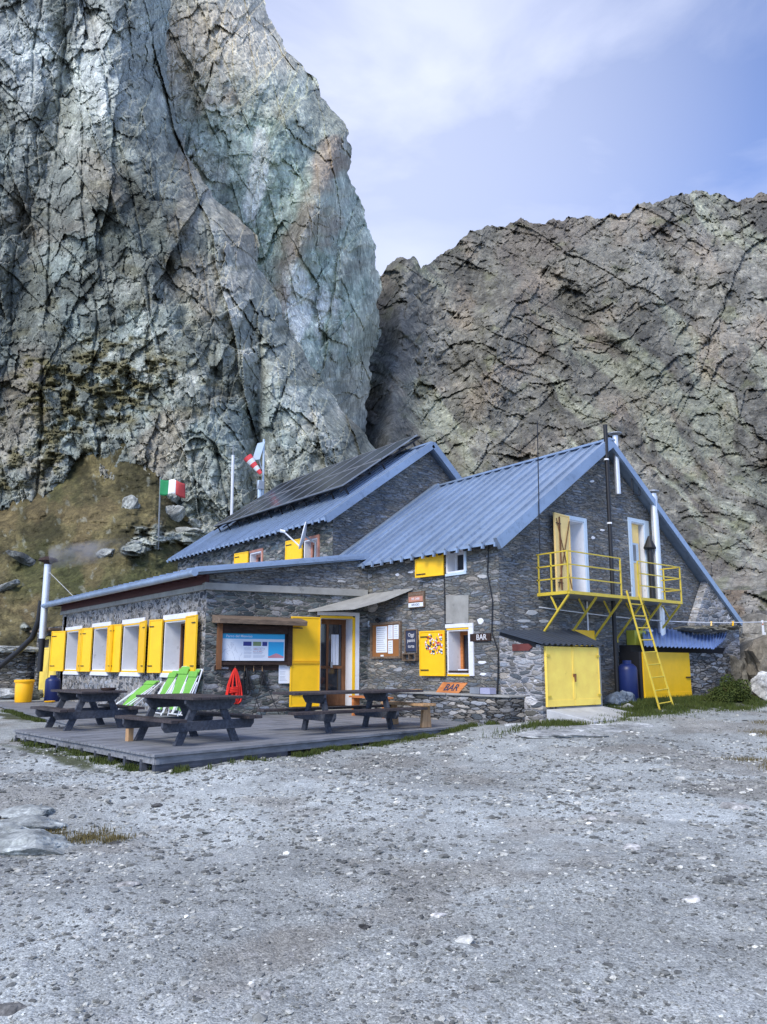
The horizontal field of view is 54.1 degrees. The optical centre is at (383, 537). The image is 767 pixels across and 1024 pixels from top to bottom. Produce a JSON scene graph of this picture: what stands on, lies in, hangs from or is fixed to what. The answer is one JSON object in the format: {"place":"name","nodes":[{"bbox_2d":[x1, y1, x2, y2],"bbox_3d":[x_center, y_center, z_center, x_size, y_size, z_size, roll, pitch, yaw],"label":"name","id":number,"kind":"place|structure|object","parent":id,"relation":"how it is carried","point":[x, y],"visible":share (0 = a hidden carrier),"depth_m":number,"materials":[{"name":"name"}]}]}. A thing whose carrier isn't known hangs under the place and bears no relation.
{"place":"outdoors","nodes":[
{"label":"outdoors","id":0,"kind":"place"},
{"bbox_2d":[0,442,210,653],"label":"hillside","id":1,"kind":"structure","parent":0,"point":[76,520],"depth_m":42.48,"materials":[{"name":"green plant"}]},
{"bbox_2d":[0,579,19,591],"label":"boulder","id":2,"kind":"object","parent":1,"relation":"on","point":[12,584],"visible":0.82,"depth_m":38.05,"materials":[{"name":"stone"}]},
{"bbox_2d":[5,550,35,565],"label":"boulder","id":3,"kind":"object","parent":1,"relation":"on","point":[24,558],"visible":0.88,"depth_m":41.08,"materials":[{"name":"stone"}]},
{"bbox_2d":[96,548,114,557],"bbox_3d":[-14.767,0.885,40.076,1.017,0.677,1.214,-1,-10,5],"label":"boulder","id":4,"kind":"object","parent":1,"relation":"on","point":[103,552],"visible":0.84,"depth_m":39.60,"materials":[{"name":"stone"}]},
{"bbox_2d":[122,495,139,508],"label":"boulder","id":5,"kind":"object","parent":1,"relation":"on","point":[130,502],"visible":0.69,"depth_m":43.88,"materials":[{"name":"stone"}]},
{"bbox_2d":[126,540,151,550],"bbox_3d":[-13.117,0.576,40.412,1.024,0.766,1.740,-4,-10,22],"label":"boulder","id":6,"kind":"object","parent":1,"relation":"on","point":[137,542],"visible":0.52,"depth_m":39.83,"materials":[{"name":"stone"}]},
{"bbox_2d":[157,477,184,549],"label":"flag pole","id":7,"kind":"object","parent":1,"relation":"on","point":[172,486],"visible":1,"depth_m":40.26,"materials":[{"name":"metal"}]},
{"bbox_2d":[170,494,180,502],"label":"boulder","id":8,"kind":"object","parent":1,"relation":"on","point":[175,498],"visible":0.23,"depth_m":47.61,"materials":[{"name":"stone"}]},
{"bbox_2d":[166,505,185,521],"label":"boulder","id":9,"kind":"object","parent":1,"relation":"on","point":[176,513],"visible":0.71,"depth_m":46.15,"materials":[{"name":"stone"}]},
{"bbox_2d":[175,527,201,532],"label":"boulder","id":10,"kind":"object","parent":1,"relation":"on","point":[185,529],"visible":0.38,"depth_m":45.13,"materials":[{"name":"stone"}]},
{"bbox_2d":[188,518,202,528],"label":"boulder","id":11,"kind":"object","parent":1,"relation":"on","point":[194,523],"visible":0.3,"depth_m":46.95,"materials":[{"name":"stone"}]},
{"bbox_2d":[230,445,233,514],"bbox_3d":[-7.272,-1.162,36.024,0.135,6.460,1.192,1,-10,-8],"label":"mast","id":12,"kind":"object","parent":1,"relation":"on","point":[232,484],"visible":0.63,"depth_m":35.94,"materials":[{"name":"white metal"}]},
{"bbox_2d":[244,439,264,497],"bbox_3d":[-5.690,-1.408,32.880,0.925,5.814,1.220,1,-10,-7],"label":"windsock mast","id":13,"kind":"object","parent":1,"relation":"on","point":[249,459],"visible":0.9,"depth_m":32.77,"materials":[{"name":"metal"}]},
{"bbox_2d":[0,0,374,530],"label":"cliff","id":14,"kind":"structure","parent":0,"point":[141,318],"depth_m":56.30,"materials":[{"name":"stone"}]},
{"bbox_2d":[165,0,381,432],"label":"rock tower","id":15,"kind":"structure","parent":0,"point":[268,149],"depth_m":127.96,"materials":[{"name":"stone"}]},
{"bbox_2d":[0,698,766,1023],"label":"ground","id":16,"kind":"structure","parent":0,"point":[250,946],"depth_m":4.85,"materials":[{"name":"gravel"}]},
{"bbox_2d":[0,1002,26,1015],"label":"stone","id":17,"kind":"object","parent":16,"relation":"on","point":[9,1008],"visible":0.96,"depth_m":3.35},
{"bbox_2d":[0,822,29,834],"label":"rock slab","id":18,"kind":"object","parent":16,"relation":"on","point":[5,827],"visible":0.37,"depth_m":6.96,"materials":[{"name":"stone"}]},
{"bbox_2d":[0,646,38,688],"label":"terrace wall","id":19,"kind":"structure","parent":16,"relation":"on","point":[21,666],"depth_m":28.67,"materials":[{"name":"stone"}]},
{"bbox_2d":[0,688,43,698],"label":"boulder","id":20,"kind":"object","parent":16,"relation":"on","point":[7,693],"visible":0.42,"depth_m":26.71,"materials":[{"name":"stone"}]},
{"bbox_2d":[0,804,54,817],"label":"rock slab","id":21,"kind":"object","parent":16,"relation":"on","point":[27,809],"visible":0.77,"depth_m":7.70,"materials":[{"name":"stone"}]},
{"bbox_2d":[0,815,67,830],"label":"rock slab","id":22,"kind":"object","parent":16,"relation":"on","point":[36,822],"visible":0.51,"depth_m":7.17,"materials":[{"name":"stone"}]},
{"bbox_2d":[0,829,74,855],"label":"rock slab","id":23,"kind":"object","parent":16,"relation":"on","point":[30,842],"visible":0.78,"depth_m":6.30,"materials":[{"name":"stone"}]},
{"bbox_2d":[32,689,43,699],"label":"boulder","id":24,"kind":"object","parent":16,"relation":"on","point":[37,694],"visible":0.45,"depth_m":26.56,"materials":[{"name":"stone"}]},
{"bbox_2d":[117,881,141,886],"bbox_3d":[-1.735,2.366,5.121,0.166,0.045,0.087,0,-10,0],"label":"stone","id":25,"kind":"object","parent":16,"relation":"on","point":[130,883],"visible":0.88,"depth_m":5.11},
{"bbox_2d":[0,701,483,771],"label":"wooden deck","id":26,"kind":"structure","parent":16,"relation":"on","point":[268,736],"depth_m":12.58,"materials":[{"name":"wood"}]},
{"bbox_2d":[14,679,34,702],"bbox_3d":[-11.570,4.928,24.188,0.620,0.710,0.614,8,-12,-38],"label":"bucket","id":27,"kind":"object","parent":26,"relation":"on","point":[23,690],"visible":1,"depth_m":23.97,"materials":[{"name":"yellow plastic"}]},
{"bbox_2d":[44,675,60,701],"bbox_3d":[-10.929,4.972,24.829,0.480,0.853,0.475,8,-12,-38],"label":"gas bottle","id":28,"kind":"object","parent":26,"relation":"on","point":[52,681],"visible":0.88,"depth_m":24.64,"materials":[{"name":"blue paint"}]},
{"bbox_2d":[30,689,144,730],"bbox_3d":[-5.654,3.261,14.336,1.560,0.700,1.650,8,-13,-41],"label":"picnic table","id":29,"kind":"object","parent":26,"relation":"on","point":[92,697],"visible":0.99,"depth_m":14.11,"materials":[{"name":"brown wood"}]},
{"bbox_2d":[116,680,161,708],"bbox_3d":[-6.127,3.951,18.750,0.636,0.748,1.012,-8,-12,39],"label":"deck chair","id":30,"kind":"object","parent":26,"relation":"on","point":[146,687],"visible":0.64,"depth_m":18.76,"materials":[{"name":"green metal"}]},
{"bbox_2d":[155,671,177,715],"bbox_3d":[-5.279,3.738,18.121,0.622,1.046,0.636,7,-12,-36],"label":"deck chair","id":31,"kind":"object","parent":26,"relation":"on","point":[167,684],"visible":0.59,"depth_m":18.16,"materials":[{"name":"green metal"}]},
{"bbox_2d":[163,666,189,715],"bbox_3d":[-4.847,3.607,17.690,0.502,1.155,0.636,9,-13,-42],"label":"deck chair","id":32,"kind":"object","parent":26,"relation":"on","point":[179,682],"visible":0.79,"depth_m":17.75,"materials":[{"name":"green metal"}]},
{"bbox_2d":[172,669,202,715],"bbox_3d":[-4.517,3.569,17.281,0.503,1.092,0.636,8,-12,-38],"label":"deck chair","id":33,"kind":"object","parent":26,"relation":"on","point":[189,684],"visible":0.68,"depth_m":17.31,"materials":[{"name":"green fabric"}]},
{"bbox_2d":[115,693,261,745],"bbox_3d":[-3.059,2.831,11.811,1.650,0.700,1.620,-9,-13,43],"label":"picnic table","id":34,"kind":"object","parent":26,"relation":"on","point":[192,720],"visible":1,"depth_m":11.65,"materials":[{"name":"brown wood"}]},
{"bbox_2d":[257,689,427,733],"bbox_3d":[-0.667,3.183,13.874,3.000,0.700,1.400,7,-12,-36],"label":"picnic table","id":35,"kind":"object","parent":26,"relation":"on","point":[326,715],"visible":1,"depth_m":13.70,"materials":[{"name":"brown wood"}]},
{"bbox_2d":[349,695,392,715],"bbox_3d":[-0.302,3.899,17.361,0.260,0.460,1.350,8,-12,-38],"label":"bench","id":36,"kind":"object","parent":26,"relation":"on","point":[355,699],"visible":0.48,"depth_m":17.75,"materials":[{"name":"orange wood"}]},
{"bbox_2d":[381,701,435,727],"bbox_3d":[0.473,3.458,14.728,0.340,0.445,1.290,8,-12,-38],"label":"bench","id":37,"kind":"object","parent":26,"relation":"on","point":[425,719],"visible":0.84,"depth_m":14.35,"materials":[{"name":"brown wood"}]},
{"bbox_2d":[1,708,499,774],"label":"grass","id":38,"kind":"structure","parent":16,"relation":"on","point":[100,760],"depth_m":12.06,"materials":[{"name":"plant"}]},
{"bbox_2d":[257,989,270,999],"bbox_3d":[-0.559,2.139,3.519,0.068,0.030,0.122,1,-10,-9],"label":"stone","id":39,"kind":"object","parent":16,"relation":"on","point":[265,994],"visible":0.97,"depth_m":3.50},
{"bbox_2d":[358,924,370,929],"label":"stone","id":40,"kind":"object","parent":16,"relation":"on","point":[363,926],"visible":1,"depth_m":4.29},
{"bbox_2d":[30,421,742,716],"bbox_3d":[-1.536,1.534,25.284,14.672,8.469,21.122,8,-12,-38],"label":"mountain hut","id":41,"kind":"object","parent":16,"relation":"on","point":[588,528],"visible":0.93,"depth_m":18.94,"materials":[{"name":"stone"}]},
{"bbox_2d":[38,636,50,696],"bbox_3d":[-12.650,4.811,28.084,0.060,2.210,1.080,8,-12,-38],"label":"door","id":42,"kind":"structure","parent":41,"relation":"in","point":[43,675],"depth_m":27.97,"materials":[{"name":"yellow paint"}]},
{"bbox_2d":[37,556,72,671],"bbox_3d":[-11.582,2.627,26.368,1.942,4.080,0.663,-8,-12,38],"label":"flue","id":43,"kind":"object","parent":41,"relation":"attached to","point":[47,561],"visible":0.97,"depth_m":26.69,"materials":[{"name":"metal"}]},
{"bbox_2d":[0,601,40,669],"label":"hose","id":44,"kind":"object","parent":43,"relation":"hanging from","point":[18,650],"visible":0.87,"depth_m":26.91,"materials":[{"name":"plastic"}]},
{"bbox_2d":[63,625,82,674],"bbox_3d":[-10.265,3.827,25.497,0.620,1.600,1.800,8,-12,-38],"label":"window","id":45,"kind":"structure","parent":41,"relation":"in","point":[76,628],"depth_m":25.22,"materials":[{"name":"paint"}]},
{"bbox_2d":[90,621,111,675],"bbox_3d":[-8.506,3.452,23.325,0.620,1.610,1.740,8,-12,-38],"label":"window","id":46,"kind":"structure","parent":41,"relation":"in","point":[104,624],"depth_m":23.07,"materials":[{"name":"paint"}]},
{"bbox_2d":[119,617,145,676],"bbox_3d":[-6.840,3.107,21.268,0.620,1.600,1.720,8,-12,-38],"label":"window","id":47,"kind":"structure","parent":41,"relation":"in","point":[135,621],"depth_m":21.13,"materials":[{"name":"paint"}]},
{"bbox_2d":[160,611,197,677],"bbox_3d":[-4.875,2.703,18.839,0.620,1.580,2.020,8,-12,-38],"label":"window","id":48,"kind":"structure","parent":41,"relation":"in","point":[173,617],"depth_m":19.28,"materials":[{"name":"white wood"}]},
{"bbox_2d":[249,548,262,561],"bbox_3d":[-4.006,0.893,24.556,0.390,0.990,0.870,8,-12,-38],"label":"window","id":49,"kind":"structure","parent":41,"relation":"in","point":[259,558],"depth_m":24.65,"materials":[{"name":"white glass"}]},
{"bbox_2d":[212,615,307,670],"bbox_3d":[-2.941,2.508,17.868,2.199,1.320,0.537,5,-11,-26],"label":"information board","id":50,"kind":"object","parent":41,"relation":"attached to","point":[265,646],"visible":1,"depth_m":17.95,"materials":[{"name":"brown wood"}]},
{"bbox_2d":[225,668,242,703],"bbox_3d":[-3.500,3.482,17.639,0.403,0.849,0.119,3,-10,-19],"label":"rope","id":51,"kind":"object","parent":50,"relation":"hanging from","point":[238,690],"visible":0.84,"depth_m":17.63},
{"bbox_2d":[241,668,250,694],"bbox_3d":[-3.253,3.402,17.779,0.231,0.642,0.092,2,-10,-12],"label":"rope","id":52,"kind":"object","parent":50,"relation":"hanging from","point":[244,691],"visible":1,"depth_m":17.76,"materials":[{"name":"black fabric"}]},
{"bbox_2d":[259,670,265,684],"bbox_3d":[-2.890,3.346,17.985,0.166,0.364,0.070,-1,-10,8],"label":"rope","id":53,"kind":"object","parent":50,"relation":"hanging from","point":[261,676],"visible":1,"depth_m":17.97,"materials":[{"name":"black fabric"}]},
{"bbox_2d":[278,665,289,682],"bbox_3d":[-2.408,3.306,18.241,0.280,0.450,0.008,5,-11,-26],"label":"paper notice","id":54,"kind":"object","parent":50,"relation":"attached to","point":[284,673],"visible":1,"depth_m":18.24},
{"bbox_2d":[280,522,315,556],"bbox_3d":[-2.413,0.184,21.393,0.918,1.325,0.704,8,-12,-38],"label":"satellite dish","id":55,"kind":"object","parent":41,"relation":"on","point":[303,537],"visible":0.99,"depth_m":21.41,"materials":[{"name":"white metal"}]},
{"bbox_2d":[289,616,320,706],"bbox_3d":[-1.920,3.038,18.480,0.780,2.180,0.070,5,-11,-29],"label":"outer door","id":56,"kind":"structure","parent":41,"relation":"in","point":[305,668],"depth_m":18.49,"materials":[{"name":"yellow paint"}]},
{"bbox_2d":[304,534,319,557],"bbox_3d":[-1.963,0.463,22.033,0.390,0.990,0.820,8,-12,-38],"label":"window","id":57,"kind":"structure","parent":41,"relation":"in","point":[315,536],"depth_m":21.89,"materials":[{"name":"white glass"}]},
{"bbox_2d":[214,435,420,531],"bbox_3d":[-2.637,-1.771,26.723,3.209,2.416,8.800,8,-12,-38],"label":"solar array","id":58,"kind":"object","parent":41,"relation":"on","point":[329,479],"visible":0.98,"depth_m":25.65,"materials":[{"name":"glass"}]},
{"bbox_2d":[320,619,345,705],"bbox_3d":[-1.380,3.200,19.345,0.870,2.190,0.100,5,-11,-26],"label":"door","id":59,"kind":"structure","parent":41,"relation":"in","point":[333,631],"depth_m":19.40,"materials":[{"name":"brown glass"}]},
{"bbox_2d":[370,618,401,658],"bbox_3d":[0.020,2.500,18.775,0.146,1.018,1.200,8,-12,-38],"label":"notice board","id":60,"kind":"object","parent":41,"relation":"attached to","point":[385,639],"visible":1,"depth_m":18.78,"materials":[{"name":"wood"}]},
{"bbox_2d":[402,629,418,660],"bbox_3d":[0.640,2.565,18.000,0.118,0.750,0.490,8,-12,-38],"label":"chalkboard","id":61,"kind":"object","parent":41,"relation":"attached to","point":[411,640],"visible":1,"depth_m":17.98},
{"bbox_2d":[408,591,424,607],"bbox_3d":[0.792,1.490,18.034,0.064,0.380,0.570,8,-12,-38],"label":"wooden sign","id":62,"kind":"object","parent":41,"relation":"attached to","point":[416,599],"visible":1,"depth_m":17.99,"materials":[{"name":"brown wood"}]},
{"bbox_2d":[446,627,468,675],"bbox_3d":[1.871,2.576,16.931,0.550,1.060,0.710,8,-12,-38],"label":"window","id":63,"kind":"structure","parent":41,"relation":"in","point":[463,635],"depth_m":17.15,"materials":[{"name":"orange wood"}]},
{"bbox_2d":[455,552,463,570],"bbox_3d":[1.898,0.564,17.361,0.160,0.460,0.530,8,-12,-38],"label":"window","id":64,"kind":"structure","parent":41,"relation":"in","point":[459,561],"depth_m":17.46,"materials":[{"name":"white paint"}]},
{"bbox_2d":[470,633,490,641],"bbox_3d":[2.098,2.160,16.277,0.042,0.170,0.610,8,-12,-38],"label":"bar sign","id":65,"kind":"object","parent":41,"relation":"attached to","point":[480,637],"visible":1,"depth_m":16.25,"materials":[{"name":"brown wood"}]},
{"bbox_2d":[553,512,572,590],"bbox_3d":[4.151,0.371,17.355,0.072,1.860,0.660,-9,-13,44],"label":"outer door","id":66,"kind":"structure","parent":41,"relation":"in","point":[561,523],"depth_m":17.31,"materials":[{"name":"yellow wood"}]},
{"bbox_2d":[570,630,594,645],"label":"side door","id":67,"kind":"structure","parent":41,"relation":"in","point":[589,633],"depth_m":17.59,"materials":[{"name":"yellow paint"}]},
{"bbox_2d":[631,524,641,596],"bbox_3d":[6.514,0.620,19.503,0.460,1.970,0.054,8,-12,-38],"label":"door","id":68,"kind":"structure","parent":41,"relation":"in","point":[635,537],"depth_m":19.56,"materials":[{"name":"wood"}]},
{"bbox_2d":[45,719,766,844],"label":"grass","id":69,"kind":"structure","parent":16,"relation":"on","point":[89,836],"depth_m":6.99,"materials":[{"name":"plant"}]},
{"bbox_2d":[430,912,445,917],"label":"stone","id":70,"kind":"object","parent":16,"relation":"on","point":[437,915],"visible":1,"depth_m":4.45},
{"bbox_2d":[369,689,524,724],"bbox_3d":[1.219,3.844,16.687,0.553,0.828,4.640,8,-12,-38],"label":"stone ledge","id":71,"kind":"object","parent":16,"relation":"on","point":[481,708],"visible":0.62,"depth_m":15.75,"materials":[{"name":"stone"}]},
{"bbox_2d":[436,682,467,692],"bbox_3d":[1.488,3.272,16.405,0.185,0.220,0.837,8,-12,-38],"label":"bar sign","id":72,"kind":"object","parent":71,"relation":"on","point":[449,687],"visible":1,"depth_m":16.39,"materials":[{"name":"orange wood"}]},
{"bbox_2d":[470,687,484,693],"bbox_3d":[1.986,3.222,15.870,0.200,0.140,0.280,8,-12,-38],"label":"box","id":73,"kind":"object","parent":71,"relation":"on","point":[474,690],"visible":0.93,"depth_m":15.79,"materials":[{"name":"metal"}]},
{"bbox_2d":[480,688,495,693],"bbox_3d":[2.173,3.187,15.638,0.200,0.130,0.280,8,-12,-38],"label":"box","id":74,"kind":"object","parent":71,"relation":"on","point":[487,690],"visible":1,"depth_m":15.55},
{"bbox_2d":[495,629,605,722],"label":"storage shed","id":75,"kind":"structure","parent":16,"relation":"on","point":[543,674],"depth_m":15.32,"materials":[{"name":"grey stone"}]},
{"bbox_2d":[512,644,531,650],"bbox_3d":[2.819,2.225,15.260,0.030,0.140,0.520,8,-12,-38],"label":"arrow sign","id":76,"kind":"object","parent":75,"relation":"attached to","point":[521,647],"visible":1,"depth_m":15.26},
{"bbox_2d":[544,646,576,706],"bbox_3d":[3.576,2.787,15.119,0.910,1.185,0.095,8,-12,-38],"label":"door","id":77,"kind":"structure","parent":75,"relation":"in","point":[558,661],"depth_m":15.08,"materials":[{"name":"yellow paint"}]},
{"bbox_2d":[573,647,600,705],"bbox_3d":[4.227,2.877,15.646,0.865,1.185,0.070,8,-12,-38],"label":"door","id":78,"kind":"structure","parent":75,"relation":"in","point":[585,659],"depth_m":15.64,"materials":[{"name":"yellow paint"}]},
{"bbox_2d":[514,730,608,737],"bbox_3d":[3.047,3.395,12.911,1.555,0.140,1.104,1,-10,-9],"label":"rock slab","id":79,"kind":"object","parent":16,"relation":"on","point":[552,734],"visible":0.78,"depth_m":12.59,"materials":[{"name":"stone"}]},
{"bbox_2d":[580,815,596,821],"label":"stone","id":80,"kind":"object","parent":16,"relation":"on","point":[585,817],"visible":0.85,"depth_m":6.75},
{"bbox_2d":[547,706,638,723],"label":"ramp","id":81,"kind":"structure","parent":16,"relation":"on","point":[574,714],"depth_m":14.78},
{"bbox_2d":[556,725,631,732],"bbox_3d":[3.639,3.489,13.686,1.681,0.154,1.286,-2,-10,11],"label":"rock slab","id":82,"kind":"object","parent":16,"relation":"on","point":[586,727],"visible":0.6,"depth_m":13.32,"materials":[{"name":"stone"}]},
{"bbox_2d":[469,694,766,737],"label":"grass","id":83,"kind":"structure","parent":16,"relation":"on","point":[642,708],"depth_m":16.31,"materials":[{"name":"plant"}]},
{"bbox_2d":[603,690,635,705],"bbox_3d":[5.388,3.727,17.213,0.965,0.476,0.622,8,-12,-38],"label":"boulder","id":84,"kind":"object","parent":16,"relation":"on","point":[620,697],"visible":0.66,"depth_m":16.94,"materials":[{"name":"stone"}]},
{"bbox_2d":[590,722,653,728],"bbox_3d":[4.412,3.477,13.852,1.435,0.113,1.064,8,-12,-38],"label":"rock slab","id":85,"kind":"object","parent":16,"relation":"on","point":[631,725],"visible":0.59,"depth_m":13.74,"materials":[{"name":"stone"}]},
{"bbox_2d":[618,660,638,699],"bbox_3d":[5.758,3.390,17.714,0.460,0.988,0.455,8,-12,-38],"label":"gas bottle","id":86,"kind":"object","parent":16,"relation":"on","point":[628,677],"visible":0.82,"depth_m":17.54,"materials":[{"name":"blue paint"}]},
{"bbox_2d":[622,843,640,849],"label":"stone","id":87,"kind":"object","parent":16,"relation":"on","point":[631,846],"visible":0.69,"depth_m":5.75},
{"bbox_2d":[626,590,673,709],"bbox_3d":[5.976,2.494,16.946,0.525,2.668,0.994,4,-11,-24],"label":"ladder","id":88,"kind":"object","parent":16,"relation":"on","point":[644,652],"visible":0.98,"depth_m":16.91,"materials":[{"name":"metal"}]},
{"bbox_2d":[619,628,730,699],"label":"storage shed","id":89,"kind":"structure","parent":16,"relation":"on","point":[695,664],"depth_m":19.05,"materials":[{"name":"stone"}]},
{"bbox_2d":[642,652,692,697],"bbox_3d":[7.045,3.385,18.585,2.157,1.090,0.085,8,-12,-38],"label":"door","id":90,"kind":"structure","parent":89,"relation":"in","point":[676,666],"depth_m":18.58,"materials":[{"name":"yellow paint"}]},
{"bbox_2d":[673,626,712,632],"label":"roof slab","id":91,"kind":"structure","parent":89,"relation":"on","point":[696,629],"depth_m":19.88,"materials":[{"name":"stone"}]},
{"bbox_2d":[702,625,728,630],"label":"roof slab","id":92,"kind":"structure","parent":89,"relation":"on","point":[714,628],"depth_m":20.51,"materials":[{"name":"stone"}]},
{"bbox_2d":[718,624,741,629],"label":"roof slab","id":93,"kind":"structure","parent":89,"relation":"on","point":[730,627],"depth_m":21.11,"materials":[{"name":"stone"}]},
{"bbox_2d":[680,895,700,902],"bbox_3d":[1.875,2.201,4.571,0.135,0.042,0.122,8,-12,-38],"label":"stone","id":94,"kind":"object","parent":16,"relation":"on","point":[693,899],"visible":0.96,"depth_m":4.54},
{"bbox_2d":[703,674,751,701],"bbox_3d":[8.158,3.560,17.942,1.892,0.680,0.942,8,-12,-38],"label":"shrub","id":95,"kind":"object","parent":16,"relation":"on","point":[728,689],"visible":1,"depth_m":17.69,"materials":[{"name":"green plant"}]},
{"bbox_2d":[719,802,749,809],"bbox_3d":[3.396,2.597,7.207,0.241,0.097,0.280,8,-12,-38],"label":"stone","id":96,"kind":"object","parent":16,"relation":"on","point":[732,805],"visible":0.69,"depth_m":7.17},
{"bbox_2d":[730,655,745,680],"bbox_3d":[9.741,3.812,21.244,1.129,0.982,0.833,-1,-10,5],"label":"boulder","id":97,"kind":"object","parent":16,"relation":"on","point":[738,667],"visible":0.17,"depth_m":20.96,"materials":[{"name":"stone"}]},
{"bbox_2d":[739,670,748,684],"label":"boulder","id":98,"kind":"object","parent":16,"relation":"on","point":[744,674],"visible":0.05,"depth_m":20.84,"materials":[{"name":"stone"}]},
{"bbox_2d":[740,634,766,665],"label":"boulder","id":99,"kind":"object","parent":16,"relation":"on","point":[744,645],"visible":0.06,"depth_m":21.98,"materials":[{"name":"stone"}]},
{"bbox_2d":[739,637,752,642],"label":"boulder","id":100,"kind":"object","parent":99,"relation":"on","point":[744,639],"visible":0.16,"depth_m":22.47,"materials":[{"name":"stone"}]},
{"bbox_2d":[744,635,766,680],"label":"boulder","id":101,"kind":"object","parent":16,"relation":"on","point":[755,658],"visible":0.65,"depth_m":19.81,"materials":[{"name":"grey stone"}]},
{"bbox_2d":[749,671,766,699],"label":"boulder","id":102,"kind":"object","parent":16,"relation":"on","point":[758,682],"visible":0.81,"depth_m":18.51,"materials":[{"name":"stone"}]},
{"bbox_2d":[761,620,765,634],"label":"line post","id":103,"kind":"object","parent":16,"relation":"on","point":[763,632],"visible":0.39,"depth_m":21.98,"materials":[{"name":"white metal"}]},
{"bbox_2d":[539,607,766,622],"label":"clothes line","id":104,"kind":"object","parent":103,"relation":"attached to","point":[652,620],"visible":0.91,"depth_m":19.05,"materials":[{"name":"white metal"}]},
{"bbox_2d":[264,0,766,275],"label":"sky","id":105,"kind":"structure","parent":0,"point":[460,117],"materials":[{"name":"blue"}]},
{"bbox_2d":[365,190,766,592],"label":"mountain","id":106,"kind":"structure","parent":0,"point":[642,327],"depth_m":161.79,"materials":[{"name":"stone"}]},
{"bbox_2d":[723,590,766,616],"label":"rocky bank","id":107,"kind":"structure","parent":0,"point":[744,602],"depth_m":32.62,"materials":[{"name":"grey stone"}]},
{"bbox_2d":[739,613,766,637],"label":"boulder","id":108,"kind":"object","parent":107,"relation":"on","point":[753,628],"visible":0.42,"depth_m":24.64,"materials":[{"name":"stone"}]},
{"bbox_2d":[741,632,766,638],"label":"boulder","id":109,"kind":"object","parent":107,"relation":"on","point":[753,636],"visible":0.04,"depth_m":23.02,"materials":[{"name":"stone"}]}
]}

